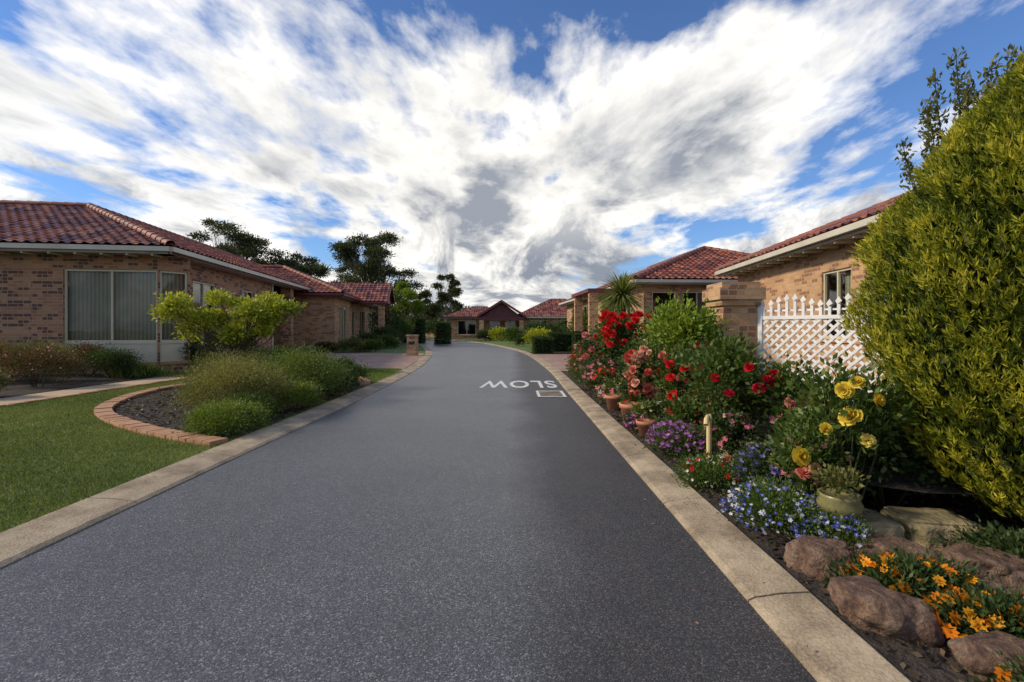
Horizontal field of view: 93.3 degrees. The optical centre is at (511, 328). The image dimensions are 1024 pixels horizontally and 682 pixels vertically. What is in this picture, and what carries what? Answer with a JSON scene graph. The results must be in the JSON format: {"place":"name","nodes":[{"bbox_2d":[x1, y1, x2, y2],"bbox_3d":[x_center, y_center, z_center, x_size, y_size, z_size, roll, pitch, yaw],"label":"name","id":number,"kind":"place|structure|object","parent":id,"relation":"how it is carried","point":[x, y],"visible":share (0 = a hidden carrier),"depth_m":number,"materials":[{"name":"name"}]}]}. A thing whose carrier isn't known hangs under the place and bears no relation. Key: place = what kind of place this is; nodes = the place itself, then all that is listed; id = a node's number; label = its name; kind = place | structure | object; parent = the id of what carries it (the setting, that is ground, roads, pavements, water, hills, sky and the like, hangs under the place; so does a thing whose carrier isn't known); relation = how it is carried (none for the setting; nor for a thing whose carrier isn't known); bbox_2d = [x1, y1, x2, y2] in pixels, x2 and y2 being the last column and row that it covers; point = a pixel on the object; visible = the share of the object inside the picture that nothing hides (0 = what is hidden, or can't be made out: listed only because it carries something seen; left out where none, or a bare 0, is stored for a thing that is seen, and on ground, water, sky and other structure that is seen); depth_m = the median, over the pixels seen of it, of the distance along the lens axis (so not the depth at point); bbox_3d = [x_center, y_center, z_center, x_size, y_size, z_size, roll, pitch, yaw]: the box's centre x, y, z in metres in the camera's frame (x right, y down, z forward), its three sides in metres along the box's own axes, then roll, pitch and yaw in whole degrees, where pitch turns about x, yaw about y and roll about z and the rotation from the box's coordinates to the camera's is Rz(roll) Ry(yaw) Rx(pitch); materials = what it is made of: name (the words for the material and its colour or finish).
{"place":"outdoors","nodes":[
{"label":"outdoors","id":0,"kind":"place"},
{"bbox_2d":[0,374,192,404],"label":"garden path","id":1,"kind":"structure","parent":0,"point":[14,399],"depth_m":9.39,"materials":[{"name":"concrete"}]},
{"bbox_2d":[0,342,425,532],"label":"lawn","id":2,"kind":"structure","parent":0,"point":[402,348],"depth_m":4.66,"materials":[{"name":"green plant"}]},
{"bbox_2d":[0,372,183,397],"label":"garden bed","id":3,"kind":"object","parent":2,"relation":"on","point":[20,387],"visible":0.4,"depth_m":10.56,"materials":[{"name":"soil"}]},
{"bbox_2d":[0,336,91,381],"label":"garden shrub","id":4,"kind":"object","parent":3,"relation":"on","point":[50,344],"visible":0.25,"depth_m":10.81,"materials":[{"name":"green plant"}]},
{"bbox_2d":[0,340,99,386],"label":"garden shrub","id":5,"kind":"object","parent":3,"relation":"on","point":[44,358],"visible":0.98,"depth_m":9.79,"materials":[{"name":"green plant"}]},
{"bbox_2d":[52,339,120,376],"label":"garden shrub","id":6,"kind":"object","parent":3,"relation":"on","point":[81,348],"visible":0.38,"depth_m":11.96,"materials":[{"name":"green plant"}]},
{"bbox_2d":[77,344,146,378],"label":"garden shrub","id":7,"kind":"object","parent":3,"relation":"on","point":[124,359],"visible":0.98,"depth_m":11.47,"materials":[{"name":"green plant"}]},
{"bbox_2d":[104,360,180,378],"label":"strap leaf plant","id":8,"kind":"object","parent":3,"relation":"on","point":[146,371],"visible":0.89,"depth_m":11.84,"materials":[{"name":"green plant"}]},
{"bbox_2d":[0,253,304,374],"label":"walls","id":9,"kind":"structure","parent":2,"relation":"on","point":[32,297],"depth_m":12.71,"materials":[{"name":"orange brick"}]},
{"bbox_2d":[64,269,252,365],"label":"windows","id":10,"kind":"structure","parent":9,"relation":"attached to","point":[107,306],"depth_m":13.10,"materials":[{"name":"grey glass"}]},
{"bbox_2d":[0,243,324,347],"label":"gutters","id":11,"kind":"object","parent":9,"relation":"attached to","point":[87,249],"visible":0.82,"depth_m":12.56,"materials":[{"name":"paint"}]},
{"bbox_2d":[0,203,328,292],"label":"roof tiles","id":12,"kind":"object","parent":9,"relation":"on","point":[47,224],"visible":0.51,"depth_m":14.58,"materials":[{"name":"tile"}]},
{"bbox_2d":[0,200,260,264],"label":"ridge caps","id":13,"kind":"object","parent":12,"relation":"on","point":[143,230],"visible":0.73,"depth_m":16.80,"materials":[{"name":"tile"}]},
{"bbox_2d":[112,378,363,439],"bbox_3d":[-4.984,1.208,8.575,3.848,0.001,7.050,0,0,0],"label":"garden bed","id":14,"kind":"object","parent":2,"relation":"on","point":[161,419],"visible":0.06,"depth_m":7.10,"materials":[{"name":"soil"}]},
{"bbox_2d":[171,395,280,437],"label":"shrub","id":15,"kind":"object","parent":14,"relation":"on","point":[208,419],"visible":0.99,"depth_m":5.48,"materials":[{"name":"green plant"}]},
{"bbox_2d":[171,342,281,395],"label":"westringia bush","id":16,"kind":"object","parent":14,"relation":"on","point":[217,358],"visible":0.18,"depth_m":8.35,"materials":[{"name":"green plant"}]},
{"bbox_2d":[147,287,306,364],"bbox_3d":[-5.551,0.204,9.604,2.811,2.121,2.105,0,0,0],"label":"ornamental tree","id":17,"kind":"object","parent":14,"relation":"on","point":[263,316],"visible":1,"depth_m":9.28,"materials":[{"name":"green plant"}]},
{"bbox_2d":[156,348,303,418],"bbox_3d":[-3.833,0.785,6.754,1.850,1.019,1.801,0,0,0],"label":"westringia bush","id":18,"kind":"object","parent":14,"relation":"on","point":[244,378],"visible":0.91,"depth_m":6.53,"materials":[{"name":"green plant"}]},
{"bbox_2d":[94,374,370,445],"bbox_3d":[-5.006,1.185,8.580,4.004,0.059,7.240,0,0,0],"label":"bed edging","id":19,"kind":"object","parent":14,"relation":"on","point":[104,411],"visible":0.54,"depth_m":5.86,"materials":[{"name":"brown brick"}]},
{"bbox_2d":[204,388,281,429],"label":"shrub","id":20,"kind":"object","parent":14,"relation":"on","point":[254,398],"visible":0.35,"depth_m":6.18,"materials":[{"name":"green plant"}]},
{"bbox_2d":[268,376,331,413],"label":"shrub","id":21,"kind":"object","parent":14,"relation":"on","point":[306,392],"visible":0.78,"depth_m":7.07,"materials":[{"name":"green plant"}]},
{"bbox_2d":[248,340,358,402],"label":"westringia bush","id":22,"kind":"object","parent":14,"relation":"on","point":[312,368],"visible":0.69,"depth_m":8.00,"materials":[{"name":"green plant"}]},
{"bbox_2d":[187,217,293,268],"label":"gum tree","id":23,"kind":"object","parent":2,"relation":"on","point":[246,245],"visible":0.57,"depth_m":43.29,"materials":[{"name":"green plant"}]},
{"bbox_2d":[274,251,334,279],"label":"gum tree","id":24,"kind":"object","parent":2,"relation":"on","point":[311,265],"visible":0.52,"depth_m":46.66,"materials":[{"name":"green plant"}]},
{"bbox_2d":[273,296,377,349],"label":"walls","id":25,"kind":"structure","parent":2,"relation":"on","point":[318,320],"depth_m":25.74,"materials":[{"name":"beige brick"}]},
{"bbox_2d":[340,306,373,340],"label":"windows","id":26,"kind":"structure","parent":25,"relation":"attached to","point":[342,322],"depth_m":31.91,"materials":[{"name":"grey glass"}]},
{"bbox_2d":[273,283,395,346],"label":"gutters and porch","id":27,"kind":"object","parent":2,"relation":"on","point":[380,307],"visible":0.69,"depth_m":30.68,"materials":[{"name":"white paint"}]},
{"bbox_2d":[68,266,365,300],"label":"roof tiles","id":28,"kind":"object","parent":27,"relation":"on","point":[314,286],"visible":0.12,"depth_m":26.77,"materials":[{"name":"tile"}]},
{"bbox_2d":[325,282,393,304],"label":"porch roof","id":29,"kind":"structure","parent":27,"relation":"on","point":[366,291],"depth_m":32.03,"materials":[{"name":"tile"}]},
{"bbox_2d":[330,336,372,352],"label":"shrub","id":30,"kind":"object","parent":2,"relation":"on","point":[357,344],"visible":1,"depth_m":24.02,"materials":[{"name":"green plant"}]},
{"bbox_2d":[364,305,408,334],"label":"shrub","id":31,"kind":"object","parent":2,"relation":"on","point":[391,320],"visible":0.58,"depth_m":34.32,"materials":[{"name":"green plant"}]},
{"bbox_2d":[401,317,426,342],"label":"clipped hedge","id":32,"kind":"object","parent":2,"relation":"on","point":[419,324],"visible":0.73,"depth_m":40.33,"materials":[{"name":"green plant"}]},
{"bbox_2d":[312,353,423,368],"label":"driveway","id":33,"kind":"structure","parent":0,"point":[391,360],"depth_m":18.63,"materials":[{"name":"brick"}]},
{"bbox_2d":[281,288,293,348],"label":"porch column","id":34,"kind":"structure","parent":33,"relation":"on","point":[287,332],"depth_m":23.40,"materials":[{"name":"orange brick"}]},
{"bbox_2d":[0,339,816,681],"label":"road","id":35,"kind":"structure","parent":0,"point":[440,515],"depth_m":2.50,"materials":[{"name":"grey asphalt"}]},
{"bbox_2d":[426,338,910,681],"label":"kerb","id":36,"kind":"structure","parent":35,"relation":"on","point":[797,616],"depth_m":2.34,"materials":[{"name":"concrete"}]},
{"bbox_2d":[426,337,532,351],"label":"lawn","id":37,"kind":"structure","parent":0,"point":[526,347],"depth_m":38.56,"materials":[{"name":"green plant"}]},
{"bbox_2d":[426,273,465,321],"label":"gum tree","id":38,"kind":"object","parent":37,"relation":"on","point":[443,300],"visible":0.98,"depth_m":71.44,"materials":[{"name":"green plant"}]},
{"bbox_2d":[443,300,566,339],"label":"porch","id":39,"kind":"object","parent":37,"relation":"on","point":[501,311],"visible":0.84,"depth_m":51.20,"materials":[{"name":"red paint"}]},
{"bbox_2d":[449,317,566,338],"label":"walls","id":40,"kind":"structure","parent":37,"relation":"on","point":[454,326],"depth_m":53.50,"materials":[{"name":"orange brick"}]},
{"bbox_2d":[444,298,566,316],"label":"roof tiles","id":41,"kind":"object","parent":40,"relation":"on","point":[552,307],"visible":0.45,"depth_m":53.98,"materials":[{"name":"tile"}]},
{"bbox_2d":[458,320,566,337],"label":"windows","id":42,"kind":"structure","parent":40,"relation":"attached to","point":[466,328],"depth_m":54.40,"materials":[{"name":"grey glass"}]},
{"bbox_2d":[547,331,574,351],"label":"clipped hedge","id":43,"kind":"object","parent":37,"relation":"on","point":[562,341],"visible":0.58,"depth_m":25.05,"materials":[{"name":"green plant"}]},
{"bbox_2d":[567,285,706,333],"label":"walls","id":44,"kind":"structure","parent":37,"relation":"on","point":[678,289],"depth_m":19.84,"materials":[{"name":"beige brick"}]},
{"bbox_2d":[572,292,707,329],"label":"windows","id":45,"kind":"structure","parent":44,"relation":"attached to","point":[695,296],"depth_m":20.69,"materials":[{"name":"beige paint"}]},
{"bbox_2d":[0,0,1023,313],"label":"sky","id":46,"kind":"structure","parent":0,"point":[530,153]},
{"bbox_2d":[531,354,575,370],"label":"driveway","id":47,"kind":"structure","parent":0,"point":[556,360],"depth_m":18.63,"materials":[{"name":"brick"}]},
{"bbox_2d":[112,352,1023,681],"bbox_3d":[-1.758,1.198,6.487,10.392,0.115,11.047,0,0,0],"label":"mulch","id":48,"kind":"object","parent":0,"point":[930,661],"visible":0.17,"depth_m":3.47,"materials":[{"name":"brown soil"}]},
{"bbox_2d":[531,335,554,353],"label":"clipped hedge","id":49,"kind":"object","parent":48,"relation":"on","point":[540,344],"visible":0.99,"depth_m":23.20,"materials":[{"name":"green plant"}]},
{"bbox_2d":[574,325,615,360],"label":"rose bush","id":50,"kind":"object","parent":48,"relation":"on","point":[589,344],"visible":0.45,"depth_m":10.26,"materials":[{"name":"pink plant"}]},
{"bbox_2d":[578,349,621,389],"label":"daisy bush","id":51,"kind":"object","parent":48,"relation":"on","point":[588,369],"visible":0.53,"depth_m":9.13,"materials":[{"name":"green plant"}]},
{"bbox_2d":[603,377,621,410],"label":"potted plant","id":52,"kind":"object","parent":48,"relation":"on","point":[612,400],"visible":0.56,"depth_m":7.17,"materials":[{"name":"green plant"}]},
{"bbox_2d":[586,304,650,376],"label":"rose bush","id":53,"kind":"object","parent":48,"relation":"on","point":[613,329],"visible":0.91,"depth_m":8.80,"materials":[{"name":"red plant"}]},
{"bbox_2d":[594,270,654,369],"bbox_3d":[2.946,-0.168,12.988,1.867,2.841,1.807,0,0,0],"label":"cordyline","id":54,"kind":"object","parent":48,"relation":"on","point":[621,297],"visible":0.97,"depth_m":12.76,"materials":[{"name":"green plant"}]},
{"bbox_2d":[616,374,647,423],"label":"potted plant","id":55,"kind":"object","parent":48,"relation":"on","point":[624,406],"visible":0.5,"depth_m":6.19,"materials":[{"name":"green plant"}]},
{"bbox_2d":[608,319,679,415],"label":"rose bush","id":56,"kind":"object","parent":48,"relation":"on","point":[639,357],"visible":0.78,"depth_m":6.27,"materials":[{"name":"pink plant"}]},
{"bbox_2d":[627,399,663,437],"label":"potted plant","id":57,"kind":"object","parent":48,"relation":"on","point":[653,409],"visible":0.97,"depth_m":5.39,"materials":[{"name":"green plant"}]},
{"bbox_2d":[559,279,737,334],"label":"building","id":58,"kind":"structure","parent":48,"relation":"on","point":[589,295],"depth_m":22.44,"materials":[{"name":"paint"}]},
{"bbox_2d":[559,248,844,302],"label":"roof tiles","id":59,"kind":"object","parent":58,"relation":"on","point":[703,264],"visible":0.28,"depth_m":21.59,"materials":[{"name":"tile"}]},
{"bbox_2d":[633,246,844,277],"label":"ridge caps","id":60,"kind":"object","parent":59,"relation":"on","point":[673,260],"visible":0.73,"depth_m":23.31,"materials":[{"name":"tile"}]},
{"bbox_2d":[635,415,717,465],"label":"flowering groundcover","id":61,"kind":"object","parent":48,"relation":"on","point":[689,432],"visible":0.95,"depth_m":4.60,"materials":[{"name":"purple plant"}]},
{"bbox_2d":[640,334,717,403],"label":"rose bush","id":62,"kind":"object","parent":48,"relation":"on","point":[669,373],"visible":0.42,"depth_m":5.66,"materials":[{"name":"green plant"}]},
{"bbox_2d":[655,393,708,446],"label":"geranium","id":63,"kind":"object","parent":48,"relation":"on","point":[679,408],"visible":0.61,"depth_m":4.96,"materials":[{"name":"green plant"}]},
{"bbox_2d":[641,291,730,390],"bbox_3d":[2.540,0.320,7.142,1.263,1.765,1.181,0,0,39],"label":"citrus shrub","id":64,"kind":"object","parent":48,"relation":"on","point":[679,319],"visible":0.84,"depth_m":6.88,"materials":[{"name":"green plant"}]},
{"bbox_2d":[664,448,752,494],"bbox_3d":[1.558,1.114,3.762,0.709,0.336,0.817,0,0,-25],"label":"alyssum cushion","id":65,"kind":"object","parent":48,"relation":"on","point":[696,468],"visible":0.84,"depth_m":3.67,"materials":[{"name":"green plant"}]},
{"bbox_2d":[673,314,780,425],"bbox_3d":[2.067,0.524,4.755,0.943,1.355,1.015,0,0,0],"label":"rose bush","id":66,"kind":"object","parent":48,"relation":"on","point":[719,370],"visible":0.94,"depth_m":4.60,"materials":[{"name":"green plant"}]},
{"bbox_2d":[698,407,764,458],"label":"geranium","id":67,"kind":"object","parent":48,"relation":"on","point":[726,432],"visible":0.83,"depth_m":4.19,"materials":[{"name":"green plant"}]},
{"bbox_2d":[702,282,765,360],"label":"brick pier","id":68,"kind":"structure","parent":48,"relation":"on","point":[737,303],"depth_m":7.05,"materials":[{"name":"beige brick"}]},
{"bbox_2d":[693,382,782,421],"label":"shrub","id":69,"kind":"object","parent":48,"relation":"on","point":[743,402],"visible":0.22,"depth_m":4.78,"materials":[{"name":"green plant"}]},
{"bbox_2d":[725,434,796,491],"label":"violet clump","id":70,"kind":"object","parent":48,"relation":"on","point":[753,462],"visible":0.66,"depth_m":3.39,"materials":[{"name":"blue plant"}]},
{"bbox_2d":[739,353,822,429],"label":"rose bush","id":71,"kind":"object","parent":48,"relation":"on","point":[774,391],"visible":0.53,"depth_m":4.42,"materials":[{"name":"green plant"}]},
{"bbox_2d":[715,470,847,541],"bbox_3d":[1.642,1.092,2.968,0.781,0.420,0.871,0,0,39],"label":"lobelia clump","id":72,"kind":"object","parent":48,"relation":"on","point":[782,502],"visible":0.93,"depth_m":2.84,"materials":[{"name":"blue plant"}]},
{"bbox_2d":[764,429,833,498],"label":"rose bush","id":73,"kind":"object","parent":48,"relation":"on","point":[805,474],"visible":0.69,"depth_m":3.08,"materials":[{"name":"green plant"}]},
{"bbox_2d":[762,410,854,501],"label":"salvia clump","id":74,"kind":"object","parent":48,"relation":"on","point":[825,449],"visible":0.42,"depth_m":3.13,"materials":[{"name":"green plant"}]},
{"bbox_2d":[755,394,888,437],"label":"shrub","id":75,"kind":"object","parent":48,"relation":"on","point":[782,413],"visible":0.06,"depth_m":4.21,"materials":[{"name":"green plant"}]},
{"bbox_2d":[784,535,861,581],"bbox_3d":[1.566,1.182,2.432,0.340,0.238,0.263,0,0,17],"label":"rock","id":76,"kind":"object","parent":48,"relation":"on","point":[807,555],"visible":0.63,"depth_m":2.38,"materials":[{"name":"brown stone"}]},
{"bbox_2d":[757,291,904,400],"bbox_3d":[4.135,0.361,6.400,0.060,1.678,1.729,0,0,-38],"label":"lattice fence","id":77,"kind":"object","parent":48,"relation":"on","point":[762,317],"visible":0.41,"depth_m":6.55,"materials":[{"name":"white paint"}]},
{"bbox_2d":[785,507,885,556],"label":"lobelia clump","id":78,"kind":"object","parent":48,"relation":"on","point":[842,527],"visible":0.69,"depth_m":2.59,"materials":[{"name":"blue plant"}]},
{"bbox_2d":[706,395,976,494],"bbox_3d":[4.320,0.990,5.000,4.560,0.001,4.800,0,0,0],"label":"raised bed","id":79,"kind":"object","parent":48,"relation":"on","point":[902,483],"visible":0.1,"depth_m":3.10,"materials":[{"name":"soil"}]},
{"bbox_2d":[773,351,926,501],"bbox_3d":[2.142,0.669,3.131,0.858,1.065,0.710,0,0,0],"label":"rose bush","id":80,"kind":"object","parent":48,"relation":"on","point":[842,394],"visible":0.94,"depth_m":2.99,"materials":[{"name":"green plant"}]},
{"bbox_2d":[829,509,905,538],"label":"stone block","id":81,"kind":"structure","parent":48,"relation":"on","point":[882,523],"depth_m":2.69,"materials":[{"name":"stone"}]},
{"bbox_2d":[811,463,871,519],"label":"potted plant","id":82,"kind":"object","parent":81,"relation":"on","point":[845,501],"visible":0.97,"depth_m":2.71,"materials":[{"name":"green plant"}]},
{"bbox_2d":[827,575,944,647],"bbox_3d":[1.521,1.182,1.985,0.372,0.238,0.298,0,0,29],"label":"rock","id":83,"kind":"object","parent":48,"relation":"on","point":[866,603],"visible":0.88,"depth_m":1.90,"materials":[{"name":"brown stone"}]},
{"bbox_2d":[846,534,939,565],"bbox_3d":[1.946,1.189,2.495,0.419,0.195,0.275,0,0,11],"label":"rock","id":84,"kind":"object","parent":48,"relation":"on","point":[882,542],"visible":0.4,"depth_m":2.47,"materials":[{"name":"brown stone"}]},
{"bbox_2d":[815,409,977,505],"bbox_3d":[2.544,0.841,3.315,1.217,0.725,1.020,0,0,0],"label":"shrub","id":85,"kind":"object","parent":48,"relation":"on","point":[914,459],"visible":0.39,"depth_m":3.07,"materials":[{"name":"green plant"}]},
{"bbox_2d":[821,543,993,615],"bbox_3d":[1.781,1.123,2.199,0.770,0.273,0.470,0,0,-16],"label":"marigold clump","id":86,"kind":"object","parent":48,"relation":"on","point":[887,569],"visible":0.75,"depth_m":2.14,"materials":[{"name":"orange plant"}]},
{"bbox_2d":[837,47,1023,520],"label":"golden conifer","id":87,"kind":"object","parent":48,"relation":"on","point":[941,338],"visible":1,"depth_m":2.68,"materials":[{"name":"green plant"}]},
{"bbox_2d":[880,506,984,552],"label":"stone block","id":88,"kind":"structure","parent":48,"relation":"on","point":[922,526],"depth_m":2.67,"materials":[{"name":"stone"}]},
{"bbox_2d":[894,43,1021,413],"bbox_3d":[3.998,-0.483,3.939,1.167,3.687,1.325,0,0,0],"label":"tall shrub","id":89,"kind":"object","parent":48,"relation":"on","point":[971,93],"visible":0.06,"depth_m":4.01,"materials":[{"name":"green plant"}]},
{"bbox_2d":[914,574,1023,646],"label":"marigold clump","id":90,"kind":"object","parent":48,"relation":"on","point":[985,609],"visible":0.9,"depth_m":1.87,"materials":[{"name":"orange plant"}]},
{"bbox_2d":[928,514,1023,576],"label":"groundcover","id":91,"kind":"object","parent":48,"relation":"on","point":[1009,540],"visible":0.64,"depth_m":2.51,"materials":[{"name":"green plant"}]},
{"bbox_2d":[941,542,1023,587],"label":"rock","id":92,"kind":"object","parent":48,"relation":"on","point":[1003,569],"visible":0.62,"depth_m":2.33,"materials":[{"name":"brown stone"}]},
{"bbox_2d":[947,630,1023,681],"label":"rock","id":93,"kind":"object","parent":48,"relation":"on","point":[972,656],"visible":0.88,"depth_m":1.69,"materials":[{"name":"brown stone"}]},
{"bbox_2d":[970,644,1023,681],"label":"marigold clump","id":94,"kind":"object","parent":48,"relation":"on","point":[1005,676],"visible":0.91,"depth_m":1.58,"materials":[{"name":"orange plant"}]},
{"bbox_2d":[738,238,895,390],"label":"walls","id":95,"kind":"structure","parent":0,"point":[799,277],"depth_m":11.95,"materials":[{"name":"beige brick"}]},
{"bbox_2d":[719,197,900,269],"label":"roof tiles","id":96,"kind":"object","parent":95,"relation":"on","point":[861,216],"visible":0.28,"depth_m":11.23,"materials":[{"name":"tile"}]},
{"bbox_2d":[715,192,913,269],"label":"ridge caps","id":97,"kind":"object","parent":96,"relation":"on","point":[823,226],"visible":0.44,"depth_m":14.27,"materials":[{"name":"tile"}]},
{"bbox_2d":[715,212,911,276],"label":"gutters","id":98,"kind":"object","parent":95,"relation":"attached to","point":[849,233],"visible":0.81,"depth_m":10.94,"materials":[{"name":"paint"}]},
{"bbox_2d":[820,267,850,342],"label":"windows","id":99,"kind":"structure","parent":95,"relation":"attached to","point":[847,283],"depth_m":10.46,"materials":[{"name":"beige paint"}]},
{"label":"ground","id":100,"kind":"structure","parent":0,"visible":0},
{"bbox_2d":[0,341,432,568],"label":"kerb","id":101,"kind":"structure","parent":100,"relation":"on","point":[21,541],"depth_m":3.70,"materials":[{"name":"concrete"}]},
{"bbox_2d":[327,230,425,291],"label":"gum tree","id":102,"kind":"object","parent":100,"relation":"on","point":[375,267],"visible":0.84,"depth_m":57.53,"materials":[{"name":"green plant"}]},
{"bbox_2d":[385,280,426,340],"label":"leafy tree","id":103,"kind":"object","parent":100,"relation":"on","point":[404,293],"visible":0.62,"depth_m":44.86,"materials":[{"name":"green plant"}]},
{"bbox_2d":[433,321,451,343],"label":"clipped hedge","id":104,"kind":"object","parent":100,"relation":"on","point":[442,333],"visible":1,"depth_m":37.38,"materials":[{"name":"green plant"}]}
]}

